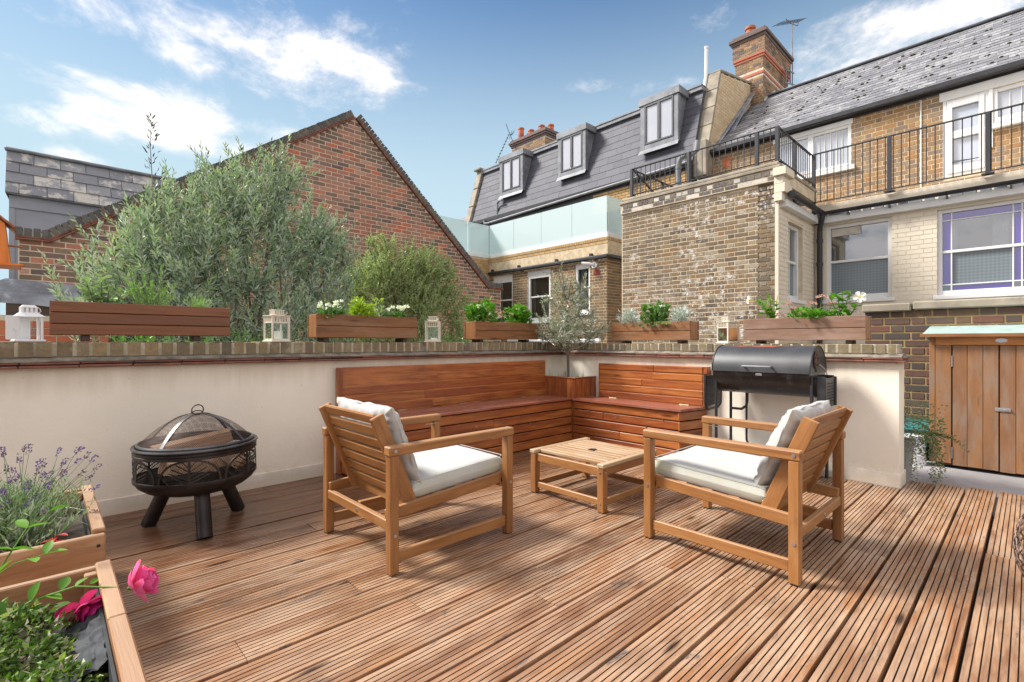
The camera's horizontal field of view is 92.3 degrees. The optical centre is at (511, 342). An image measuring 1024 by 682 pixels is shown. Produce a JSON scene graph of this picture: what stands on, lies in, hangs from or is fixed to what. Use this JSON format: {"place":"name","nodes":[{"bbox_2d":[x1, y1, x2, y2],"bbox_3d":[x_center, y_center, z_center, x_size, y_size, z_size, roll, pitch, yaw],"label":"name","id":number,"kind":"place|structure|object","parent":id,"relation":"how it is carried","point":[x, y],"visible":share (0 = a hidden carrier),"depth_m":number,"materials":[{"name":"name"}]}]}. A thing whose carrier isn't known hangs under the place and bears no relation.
{"place":"outdoors","nodes":[
{"label":"outdoors","id":0,"kind":"place"},
{"bbox_2d":[0,315,108,342],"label":"brick wall","id":1,"kind":"structure","parent":0,"point":[55,338],"depth_m":5.02,"materials":[{"name":"brown brick"}]},
{"bbox_2d":[185,289,216,306],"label":"ornamental grass","id":2,"kind":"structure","parent":0,"point":[196,304],"depth_m":3.60,"materials":[{"name":"green plant"}]},
{"bbox_2d":[0,0,1023,314],"label":"sky","id":3,"kind":"structure","parent":0,"point":[440,83],"materials":[{"name":"blue"}]},
{"bbox_2d":[439,83,705,343],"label":"mansard house","id":4,"kind":"structure","parent":0,"point":[530,218],"depth_m":14.42,"materials":[{"name":"tile"}]},
{"bbox_2d":[494,275,512,320],"bbox_3d":[-0.164,-1.345,15.533,0.435,1.890,1.390,0,0,-43],"label":"window","id":5,"kind":"structure","parent":4,"relation":"in","point":[507,281],"depth_m":15.73,"materials":[{"name":"white paint"}]},
{"bbox_2d":[508,124,558,151],"bbox_3d":[0.939,-7.680,19.940,1.040,2.360,2.090,0,0,-43],"label":"distant chimney","id":6,"kind":"object","parent":4,"relation":"on","point":[542,135],"visible":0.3,"depth_m":19.41,"materials":[{"name":"brick"}]},
{"bbox_2d":[496,124,516,162],"bbox_3d":[-0.212,-8.303,20.427,0.211,1.574,1.484,0,0,-43],"label":"roof aerial","id":7,"kind":"object","parent":6,"relation":"attached to","point":[505,142],"visible":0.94,"depth_m":20.43,"materials":[{"name":"black metal"}]},
{"bbox_2d":[527,269,550,323],"bbox_3d":[0.899,-1.350,14.411,0.435,1.900,1.420,0,0,-43],"label":"window","id":8,"kind":"structure","parent":4,"relation":"in","point":[542,282],"depth_m":14.60,"materials":[{"name":"white paint"}]},
{"bbox_2d":[507,339,600,342],"bbox_3d":[1.027,0.504,13.306,0.110,1.192,3.300,0,0,-43],"label":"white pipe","id":9,"kind":"object","parent":4,"relation":"attached to","point":[583,341],"visible":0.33,"depth_m":13.38,"materials":[{"name":"plastic"}]},
{"bbox_2d":[576,265,589,314],"bbox_3d":[2.003,-1.430,13.240,0.425,1.700,0.989,0,0,-43],"label":"window","id":10,"kind":"structure","parent":4,"relation":"in","point":[584,268],"depth_m":13.30,"materials":[{"name":"white paint"}]},
{"bbox_2d":[904,420,933,465],"bbox_3d":[3.769,0.942,4.697,0.199,0.407,0.391,0,0,-23],"label":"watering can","id":11,"kind":"object","parent":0,"point":[919,457],"visible":0.29,"depth_m":4.57,"materials":[{"name":"white metal"}]},
{"bbox_2d":[904,457,1023,516],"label":"concrete path","id":12,"kind":"structure","parent":0,"point":[967,477],"depth_m":4.14,"materials":[{"name":"grey concrete"}]},
{"bbox_2d":[904,418,928,455],"bbox_3d":[3.873,0.964,5.060,0.419,0.352,0.729,0,0,-43],"label":"green tub","id":13,"kind":"object","parent":12,"relation":"on","point":[927,443],"depth_m":4.79,"materials":[{"name":"plastic"}]},
{"bbox_2d":[904,389,970,485],"bbox_3d":[3.317,0.764,4.021,0.494,0.781,0.441,0,0,2],"label":"trailing plant","id":14,"kind":"object","parent":12,"relation":"on","point":[910,443],"visible":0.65,"depth_m":3.99,"materials":[{"name":"green plant"}]},
{"bbox_2d":[920,324,1023,474],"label":"storage shed","id":15,"kind":"structure","parent":12,"relation":"on","point":[979,387],"depth_m":4.34,"materials":[{"name":"wood"}]},
{"bbox_2d":[951,345,998,470],"bbox_3d":[4.102,0.570,4.365,0.037,1.085,0.307,0,0,-43],"label":"door","id":16,"kind":"structure","parent":15,"relation":"in","point":[975,367],"depth_m":4.35,"materials":[{"name":"wood"}]},
{"bbox_2d":[995,346,1023,474],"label":"door","id":17,"kind":"structure","parent":15,"relation":"in","point":[1011,409],"depth_m":4.18,"materials":[{"name":"wood"}]},
{"bbox_2d":[1013,514,1023,577],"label":"wicker basket","id":18,"kind":"object","parent":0,"point":[1016,543],"visible":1,"depth_m":2.22,"materials":[{"name":"brown wicker"}]},
{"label":"ground","id":19,"kind":"structure","parent":0,"visible":0},
{"bbox_2d":[4,146,170,278],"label":"grey house","id":20,"kind":"structure","parent":19,"relation":"on","point":[43,191],"depth_m":8.34,"materials":[{"name":"tile"}]},
{"bbox_2d":[37,111,371,342],"bbox_3d":[-2.867,-0.614,5.246,1.502,3.656,3.149,0,0,36],"label":"olive green shrub","id":21,"kind":"object","parent":19,"relation":"on","point":[232,228],"visible":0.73,"depth_m":5.01,"materials":[{"name":"green plant"}]},
{"bbox_2d":[15,110,503,341],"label":"gable house","id":22,"kind":"structure","parent":19,"relation":"on","point":[365,175],"depth_m":9.16,"materials":[{"name":"brick"}]},
{"bbox_2d":[0,278,221,341],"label":"lean to roof","id":23,"kind":"object","parent":22,"relation":"attached to","point":[15,294],"visible":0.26,"depth_m":6.19,"materials":[{"name":"grey slate"},{"name":"lead"}]},
{"bbox_2d":[111,329,486,342],"bbox_3d":[-1.645,0.136,4.968,3.821,0.573,0.625,0,0,-43],"label":"bush","id":24,"kind":"object","parent":19,"relation":"on","point":[146,339],"visible":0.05,"depth_m":4.08,"materials":[{"name":"green plant"}]},
{"bbox_2d":[323,212,477,341],"bbox_3d":[-1.692,-0.402,7.879,3.068,3.226,1.487,0,0,-43],"label":"leaved shrub","id":25,"kind":"object","parent":19,"relation":"on","point":[414,289],"visible":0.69,"depth_m":7.83,"materials":[{"name":"green plant"}]},
{"bbox_2d":[102,440,1023,681],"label":"deck","id":26,"kind":"structure","parent":19,"relation":"on","point":[913,581],"depth_m":2.17,"materials":[{"name":"brown wood"}]},
{"bbox_2d":[0,485,105,587],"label":"raised bed","id":27,"kind":"object","parent":26,"relation":"on","point":[83,543],"visible":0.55,"depth_m":1.75,"materials":[{"name":"wood"}]},
{"bbox_2d":[0,444,101,552],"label":"lavender plant","id":28,"kind":"object","parent":27,"relation":"on","point":[29,505],"visible":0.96,"depth_m":1.90,"materials":[{"name":"green plant"}]},
{"bbox_2d":[40,533,67,543],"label":"red seedling","id":29,"kind":"object","parent":27,"relation":"on","point":[56,540],"visible":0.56,"depth_m":1.77,"materials":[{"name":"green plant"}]},
{"bbox_2d":[0,560,146,681],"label":"raised bed","id":30,"kind":"object","parent":26,"relation":"on","point":[123,663],"visible":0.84,"depth_m":1.33,"materials":[{"name":"wood"}]},
{"bbox_2d":[0,597,107,681],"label":"creeping plant","id":31,"kind":"object","parent":30,"relation":"on","point":[13,650],"visible":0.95,"depth_m":1.21,"materials":[{"name":"green plant"}]},
{"bbox_2d":[51,609,107,681],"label":"plastic sheet","id":32,"kind":"object","parent":30,"relation":"in","point":[89,643],"visible":0.57,"depth_m":1.26,"materials":[{"name":"grey plastic"}]},
{"bbox_2d":[0,505,159,629],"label":"rose plant","id":33,"kind":"object","parent":30,"relation":"in","point":[142,580],"visible":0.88,"depth_m":1.37,"materials":[{"name":"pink plant"}]},
{"bbox_2d":[130,404,257,539],"bbox_3d":[-1.908,0.746,2.986,0.652,0.742,0.652,0,0,-43],"label":"fire pit","id":34,"kind":"object","parent":26,"relation":"on","point":[200,487],"visible":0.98,"depth_m":2.81,"materials":[{"name":"metal"}]},
{"bbox_2d":[150,428,232,452],"bbox_3d":[-1.908,0.604,2.940,0.121,0.125,0.406,0,0,41],"label":"firewood log","id":35,"kind":"object","parent":34,"relation":"in","point":[206,440],"visible":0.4,"depth_m":2.95,"materials":[{"name":"brown wood"}]},
{"bbox_2d":[158,457,227,475],"bbox_3d":[-1.863,0.718,2.942,0.125,0.096,0.403,0,0,26],"label":"firewood log","id":36,"kind":"object","parent":34,"relation":"in","point":[193,466],"visible":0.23,"depth_m":2.79,"materials":[{"name":"brown wood"}]},
{"bbox_2d":[197,459,219,472],"bbox_3d":[-1.885,0.720,3.062,0.125,0.094,0.363,0,0,-28],"label":"firewood log","id":37,"kind":"object","parent":34,"relation":"in","point":[211,467],"visible":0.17,"depth_m":2.91,"materials":[{"name":"brown wood"}]},
{"bbox_2d":[215,446,248,468],"bbox_3d":[-1.778,0.666,3.047,0.293,0.199,0.100,0,0,8],"label":"firewood log","id":38,"kind":"object","parent":34,"relation":"in","point":[237,459],"visible":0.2,"depth_m":2.99,"materials":[{"name":"brown wood"}]},
{"bbox_2d":[319,402,513,576],"bbox_3d":[-0.564,0.720,2.830,0.854,0.760,0.788,0,0,-43],"label":"armchair","id":39,"kind":"object","parent":26,"relation":"on","point":[386,481],"visible":0.88,"depth_m":2.63,"materials":[{"name":"brown wood"}]},
{"bbox_2d":[409,444,501,496],"bbox_3d":[-0.485,0.729,2.905,0.625,0.119,0.625,-5,3,-43],"label":"seat cushion","id":40,"kind":"object","parent":39,"relation":"on","point":[443,468],"visible":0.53,"depth_m":2.75,"materials":[{"name":"fabric"}]},
{"bbox_2d":[337,397,421,483],"bbox_3d":[-0.735,0.517,2.670,0.623,0.442,0.145,0,23,47],"label":"back cushion","id":41,"kind":"object","parent":40,"relation":"on","point":[395,426],"visible":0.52,"depth_m":2.48,"materials":[{"name":"fabric"}]},
{"bbox_2d":[336,360,572,474],"bbox_3d":[-0.394,0.655,4.834,2.540,0.890,0.513,0,0,-43],"label":"storage bench","id":42,"kind":"object","parent":26,"relation":"on","point":[461,398],"visible":0.62,"depth_m":4.82,"materials":[{"name":"brown wood"}]},
{"bbox_2d":[0,341,911,516],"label":"parapet wall","id":43,"kind":"structure","parent":26,"relation":"on","point":[109,404],"depth_m":3.74,"materials":[{"name":"white paint"}]},
{"bbox_2d":[6,305,45,341],"bbox_3d":[-2.934,-0.115,2.960,0.136,0.222,0.172,0,0,37],"label":"white lantern","id":44,"kind":"object","parent":43,"relation":"on","point":[17,327],"visible":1,"depth_m":2.96,"materials":[{"name":"metal"}]},
{"bbox_2d":[6,316,17,338],"bbox_3d":[-2.922,-0.087,2.874,0.011,0.139,0.049,0,0,37],"label":"door","id":45,"kind":"structure","parent":44,"relation":"in","point":[11,321],"depth_m":2.87,"materials":[{"name":"white plastic"}]},
{"bbox_2d":[49,301,229,340],"bbox_3d":[-2.521,-0.132,3.397,0.980,0.247,0.202,0,0,-43],"label":"planter box","id":46,"kind":"object","parent":43,"relation":"on","point":[84,320],"visible":1,"depth_m":3.27,"materials":[{"name":"brown wood"}]},
{"bbox_2d":[75,273,129,302],"bbox_3d":[-2.688,-0.335,3.232,0.285,0.234,0.148,0,0,-30],"label":"sage plant","id":47,"kind":"object","parent":46,"relation":"on","point":[96,296],"visible":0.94,"depth_m":3.21,"materials":[{"name":"green plant"}]},
{"bbox_2d":[124,263,177,305],"bbox_3d":[-2.517,-0.394,3.424,0.140,0.332,0.324,0,0,38],"label":"rosemary plant","id":48,"kind":"object","parent":46,"relation":"on","point":[133,291],"visible":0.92,"depth_m":3.40,"materials":[{"name":"green plant"}]},
{"bbox_2d":[262,309,290,341],"bbox_3d":[-1.896,-0.133,3.969,0.160,0.258,0.160,0,0,39],"label":"lantern","id":49,"kind":"object","parent":43,"relation":"on","point":[269,322],"visible":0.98,"depth_m":3.93,"materials":[{"name":"beige paint"}]},
{"bbox_2d":[274,330,282,338],"bbox_3d":[-1.889,-0.060,3.979,0.063,0.087,0.064,0,0,-43],"label":"candle","id":50,"kind":"object","parent":49,"relation":"in","point":[278,334],"visible":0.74,"depth_m":3.95,"materials":[{"name":"wax"}]},
{"bbox_2d":[307,314,416,341],"bbox_3d":[-1.344,-0.121,4.513,0.980,0.238,0.200,0,0,-43],"label":"planter box","id":51,"kind":"object","parent":43,"relation":"on","point":[324,329],"visible":0.98,"depth_m":4.37,"materials":[{"name":"brown wood"}]},
{"bbox_2d":[316,299,346,317],"bbox_3d":[-1.568,-0.290,4.251,0.216,0.185,0.268,0,0,18],"label":"cyclamen","id":52,"kind":"object","parent":51,"relation":"on","point":[337,310],"visible":0.81,"depth_m":4.22,"materials":[{"name":"white plant"}]},
{"bbox_2d":[348,296,383,316],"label":"lime plant","id":53,"kind":"object","parent":51,"relation":"on","point":[358,307],"visible":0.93,"depth_m":4.43,"materials":[{"name":"green plant"}]},
{"bbox_2d":[373,301,386,315],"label":"spiky plant","id":54,"kind":"object","parent":51,"relation":"on","point":[379,305],"visible":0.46,"depth_m":4.62,"materials":[{"name":"green plant"}]},
{"bbox_2d":[382,305,408,316],"bbox_3d":[-1.108,-0.288,4.722,0.266,0.161,0.225,0,0,-43],"label":"cyclamen","id":55,"kind":"object","parent":51,"relation":"on","point":[397,313],"visible":0.73,"depth_m":4.67,"materials":[{"name":"white plant"}]},
{"bbox_2d":[424,316,441,341],"bbox_3d":[-0.804,-0.133,5.012,0.160,0.258,0.160,0,0,-3],"label":"lantern","id":56,"kind":"object","parent":43,"relation":"on","point":[432,322],"visible":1,"depth_m":4.95,"materials":[{"name":"beige paint"}]},
{"bbox_2d":[464,321,537,342],"bbox_3d":[-0.108,-0.112,5.686,0.976,0.233,0.202,0,0,-43],"label":"planter box","id":57,"kind":"object","parent":43,"relation":"on","point":[477,331],"visible":0.89,"depth_m":5.53,"materials":[{"name":"brown wood"}]},
{"bbox_2d":[464,296,500,322],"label":"leafy plant","id":58,"kind":"object","parent":57,"relation":"in","point":[476,311],"visible":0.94,"depth_m":5.42,"materials":[{"name":"green plant"}]},
{"bbox_2d":[495,311,513,322],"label":"pink flower plant","id":59,"kind":"object","parent":57,"relation":"on","point":[501,319],"visible":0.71,"depth_m":5.64,"materials":[{"name":"green plant"}]},
{"bbox_2d":[503,303,533,323],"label":"leafy plant","id":60,"kind":"object","parent":57,"relation":"on","point":[520,315],"visible":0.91,"depth_m":5.81,"materials":[{"name":"green plant"}]},
{"bbox_2d":[612,321,698,343],"bbox_3d":[1.556,-0.103,5.423,0.204,0.238,0.955,0,0,-43],"label":"planter box","id":61,"kind":"object","parent":43,"relation":"on","point":[682,332],"visible":0.95,"depth_m":5.26,"materials":[{"name":"brown wood"}]},
{"bbox_2d":[616,307,637,323],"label":"silver plant","id":62,"kind":"object","parent":61,"relation":"on","point":[630,317],"visible":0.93,"depth_m":5.58,"materials":[{"name":"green plant"}]},
{"bbox_2d":[638,299,670,326],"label":"ivy plant","id":63,"kind":"object","parent":61,"relation":"in","point":[657,317],"visible":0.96,"depth_m":5.36,"materials":[{"name":"green plant"}]},
{"bbox_2d":[667,305,693,321],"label":"silver plant","id":64,"kind":"object","parent":61,"relation":"on","point":[680,314],"visible":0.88,"depth_m":5.17,"materials":[{"name":"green plant"}]},
{"bbox_2d":[716,317,739,343],"bbox_3d":[2.120,-0.118,4.828,0.160,0.258,0.160,0,0,-21],"label":"lantern","id":65,"kind":"object","parent":43,"relation":"on","point":[727,334],"visible":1,"depth_m":4.78,"materials":[{"name":"beige paint"}]},
{"bbox_2d":[743,315,870,343],"bbox_3d":[2.575,-0.099,4.349,0.201,0.238,0.954,0,0,-43],"label":"planter box","id":66,"kind":"object","parent":43,"relation":"on","point":[850,329],"visible":0.84,"depth_m":4.22,"materials":[{"name":"brown wood"}]},
{"bbox_2d":[746,294,784,318],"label":"trumpet flower plant","id":67,"kind":"object","parent":66,"relation":"on","point":[769,311],"visible":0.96,"depth_m":4.53,"materials":[{"name":"green plant"}]},
{"bbox_2d":[776,294,838,319],"bbox_3d":[2.636,-0.302,4.336,0.389,0.229,0.438,0,0,-19],"label":"pink flower plant","id":68,"kind":"object","parent":66,"relation":"on","point":[808,312],"visible":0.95,"depth_m":4.25,"materials":[{"name":"green plant"}]},
{"bbox_2d":[828,290,866,315],"bbox_3d":[2.779,-0.309,4.081,0.216,0.242,0.298,0,0,-43],"label":"trumpet flower plant","id":69,"kind":"object","parent":66,"relation":"on","point":[858,297],"visible":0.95,"depth_m":4.09,"materials":[{"name":"green plant"}]},
{"bbox_2d":[545,375,595,439],"bbox_3d":[0.666,0.747,5.823,0.402,0.706,0.525,0,0,-43],"label":"corner planter","id":70,"kind":"object","parent":26,"relation":"on","point":[577,387],"visible":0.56,"depth_m":5.62,"materials":[{"name":"brown wood"}]},
{"bbox_2d":[534,261,609,376],"bbox_3d":[0.694,-0.254,5.821,0.915,1.428,0.807,0,0,-43],"label":"olive tree","id":71,"kind":"object","parent":70,"relation":"in","point":[567,330],"visible":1,"depth_m":5.80,"materials":[{"name":"green plant"}]},
{"bbox_2d":[530,437,656,513],"bbox_3d":[0.595,0.941,3.602,0.660,0.319,0.660,0,0,-43],"label":"coffee table","id":72,"kind":"object","parent":26,"relation":"on","point":[610,460],"visible":0.87,"depth_m":3.47,"materials":[{"name":"brown wood"}]},
{"bbox_2d":[572,363,710,456],"bbox_3d":[1.300,0.668,5.125,0.429,0.864,1.380,0,0,-43],"label":"corner bench","id":73,"kind":"object","parent":26,"relation":"on","point":[629,404],"visible":0.77,"depth_m":5.04,"materials":[{"name":"brown wood"}]},
{"bbox_2d":[643,405,852,586],"bbox_3d":[1.312,0.720,2.736,0.788,0.760,0.854,0,0,-43],"label":"armchair","id":74,"kind":"object","parent":26,"relation":"on","point":[815,444],"visible":0.89,"depth_m":2.51,"materials":[{"name":"brown wood"}]},
{"bbox_2d":[655,445,769,502],"bbox_3d":[1.237,0.727,2.816,0.625,0.120,0.625,0,4,-43],"label":"seat cushion","id":75,"kind":"object","parent":74,"relation":"on","point":[733,473],"visible":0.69,"depth_m":2.68,"materials":[{"name":"fabric"}]},
{"bbox_2d":[754,400,830,484],"bbox_3d":[1.474,0.518,2.567,0.635,0.441,0.151,0,23,-43],"label":"back cushion","id":76,"kind":"object","parent":75,"relation":"on","point":[783,433],"visible":0.56,"depth_m":2.38,"materials":[{"name":"fabric"}]},
{"bbox_2d":[704,345,836,477],"bbox_3d":[2.130,0.561,4.129,0.488,1.078,0.943,0,0,-43],"label":"barrel grill","id":77,"kind":"object","parent":26,"relation":"on","point":[799,371],"visible":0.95,"depth_m":3.98,"materials":[{"name":"metal"}]},
{"bbox_2d":[619,161,816,343],"bbox_3d":[3.917,-0.782,9.425,2.025,4.165,3.070,0,0,-43],"label":"brick extension","id":78,"kind":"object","parent":19,"relation":"on","point":[711,251],"visible":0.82,"depth_m":8.60,"materials":[{"name":"brick"}]},
{"bbox_2d":[676,140,700,185],"bbox_3d":[3.582,-3.403,10.030,0.128,1.306,0.539,0,0,-43],"label":"vent pipe","id":79,"kind":"object","parent":78,"relation":"on","point":[697,144],"visible":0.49,"depth_m":10.12,"materials":[{"name":"metal"}]},
{"bbox_2d":[628,125,811,204],"bbox_3d":[3.911,-2.900,9.385,1.810,1.100,2.820,0,0,-43],"label":"extension railing","id":80,"kind":"object","parent":78,"relation":"on","point":[778,129],"visible":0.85,"depth_m":8.58,"materials":[{"name":"metal"}]},
{"bbox_2d":[787,224,806,304],"bbox_3d":[4.777,-1.330,8.387,0.845,1.340,0.200,0,0,-43],"label":"window","id":81,"kind":"structure","parent":78,"relation":"in","point":[792,265],"depth_m":8.62,"materials":[{"name":"white paint"}]},
{"bbox_2d":[693,6,1023,343],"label":"brick house","id":82,"kind":"structure","parent":19,"relation":"on","point":[962,237],"depth_m":9.36,"materials":[{"name":"beige brick"}]},
{"bbox_2d":[703,46,708,85],"bbox_3d":[4.939,-6.389,12.895,0.793,3.003,0.110,0,0,-43],"label":"flue pipe","id":83,"kind":"object","parent":82,"relation":"attached to","point":[706,48],"visible":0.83,"depth_m":13.09,"materials":[{"name":"white paint"}]},
{"bbox_2d":[772,18,805,85],"bbox_3d":[8.667,-9.215,15.313,0.320,2.829,2.616,0,0,44],"label":"tv aerial","id":84,"kind":"object","parent":82,"relation":"attached to","point":[792,23],"visible":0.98,"depth_m":15.26,"materials":[{"name":"metal"}]},
{"bbox_2d":[780,135,809,175],"bbox_3d":[6.417,-4.190,11.237,0.085,0.860,0.720,0,0,-43],"label":"window","id":85,"kind":"structure","parent":82,"relation":"in","point":[804,141],"depth_m":11.14,"materials":[{"name":"white paint"}]},
{"bbox_2d":[810,124,850,172],"bbox_3d":[6.928,-4.190,10.697,0.085,0.860,0.767,0,0,-43],"label":"window","id":86,"kind":"structure","parent":82,"relation":"in","point":[838,137],"depth_m":10.69,"materials":[{"name":"white fabric"}]},
{"bbox_2d":[815,217,894,303],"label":"window","id":87,"kind":"structure","parent":82,"relation":"in","point":[862,262],"depth_m":8.85,"materials":[{"name":"white paint"}]},
{"bbox_2d":[812,102,1023,214],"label":"terrace railing","id":88,"kind":"object","parent":82,"relation":"on","point":[988,143],"visible":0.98,"depth_m":7.94,"materials":[{"name":"metal"}]},
{"bbox_2d":[947,93,984,173],"bbox_3d":[8.373,-3.845,9.089,0.076,1.350,0.510,0,0,-43],"label":"door","id":89,"kind":"structure","parent":82,"relation":"in","point":[976,164],"depth_m":9.08,"materials":[{"name":"white paint"}]},
{"bbox_2d":[933,198,1023,299],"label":"window","id":90,"kind":"structure","parent":82,"relation":"in","point":[981,247],"depth_m":7.61,"materials":[{"name":"white paint"}]},
{"bbox_2d":[993,82,1023,123],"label":"window","id":91,"kind":"structure","parent":82,"relation":"in","point":[1013,94],"depth_m":8.72,"materials":[{"name":"white paint"}]},
{"bbox_2d":[862,296,1023,452],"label":"yard wall","id":92,"kind":"structure","parent":19,"relation":"on","point":[905,325],"depth_m":5.03,"materials":[{"name":"brick"}]},
{"bbox_3d":[-2.794,0.091,2.395,0.352,2.059,0.018,0,0,-43],"label":"post","id":93,"kind":"object","parent":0,"visible":0},
{"bbox_2d":[0,215,23,269],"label":"bird house","id":94,"kind":"structure","parent":93,"relation":"hanging from","point":[5,260],"depth_m":2.50,"materials":[{"name":"wood"}]}
]}

